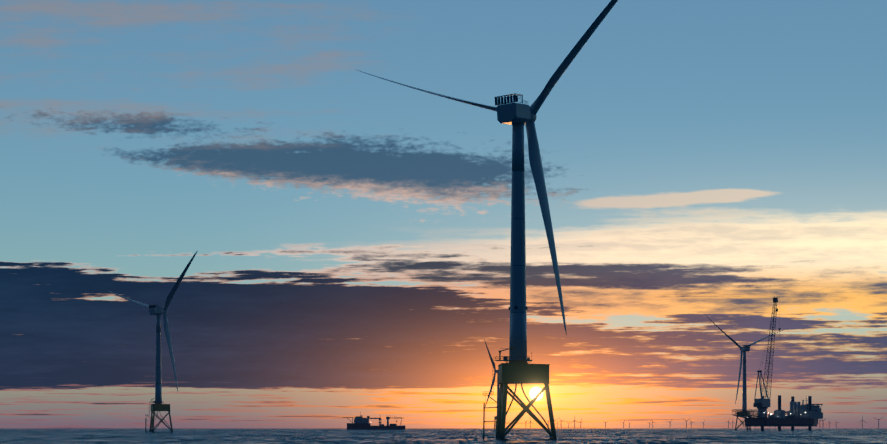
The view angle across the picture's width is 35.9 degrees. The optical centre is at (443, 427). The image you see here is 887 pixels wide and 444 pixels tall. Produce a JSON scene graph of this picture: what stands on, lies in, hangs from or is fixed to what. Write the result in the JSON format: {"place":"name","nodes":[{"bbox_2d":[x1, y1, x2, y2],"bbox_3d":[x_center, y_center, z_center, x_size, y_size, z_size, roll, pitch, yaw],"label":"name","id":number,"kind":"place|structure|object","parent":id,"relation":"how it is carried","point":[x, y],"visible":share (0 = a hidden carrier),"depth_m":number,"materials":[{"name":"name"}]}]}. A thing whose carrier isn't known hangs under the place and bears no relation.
{"place":"outdoors","nodes":[
{"label":"outdoors","id":0,"kind":"place"},
{"bbox_2d":[0,428,886,443],"bbox_3d":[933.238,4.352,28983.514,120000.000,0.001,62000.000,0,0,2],"label":"sea water","id":1,"kind":"structure","parent":0,"point":[434,436],"depth_m":674.34,"materials":[{"name":"blue liquid"}]},
{"bbox_2d":[107,252,196,431],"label":"wind turbine","id":2,"kind":"object","parent":1,"relation":"in","point":[158,405],"visible":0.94,"depth_m":1336.24,"materials":[{"name":"paint"}]},
{"bbox_2d":[343,412,404,429],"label":"ship","id":3,"kind":"object","parent":1,"relation":"on","point":[360,422],"visible":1,"depth_m":2812.88,"materials":[{"name":"paint"}]},
{"bbox_2d":[355,0,617,439],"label":"wind turbine","id":4,"kind":"object","parent":1,"relation":"in","point":[518,368],"visible":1,"depth_m":495.75,"materials":[{"name":"paint"}]},
{"bbox_2d":[484,339,499,429],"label":"wind turbine","id":5,"kind":"object","parent":1,"relation":"on","point":[498,390],"visible":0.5,"depth_m":2773.61,"materials":[{"name":"paint"}]},
{"bbox_2d":[714,323,787,430],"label":"wind turbine","id":6,"kind":"object","parent":1,"relation":"in","point":[744,349],"visible":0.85,"depth_m":1978.57,"materials":[{"name":"paint"}]},
{"bbox_2d":[732,296,822,430],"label":"jack up vessel","id":7,"kind":"object","parent":1,"relation":"in","point":[809,414],"visible":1,"depth_m":1915.59,"materials":[{"name":"paint"}]},
{"bbox_2d":[0,0,886,427],"label":"sky","id":8,"kind":"structure","parent":0,"point":[705,162],"materials":[{"name":"blue"}]},
{"bbox_2d":[525,416,882,427],"bbox_3d":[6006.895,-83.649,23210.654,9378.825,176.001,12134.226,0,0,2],"label":"distant wind turbines","id":9,"kind":"object","parent":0,"point":[530,422],"visible":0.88,"depth_m":22680.16,"materials":[{"name":"paint"}]}
]}

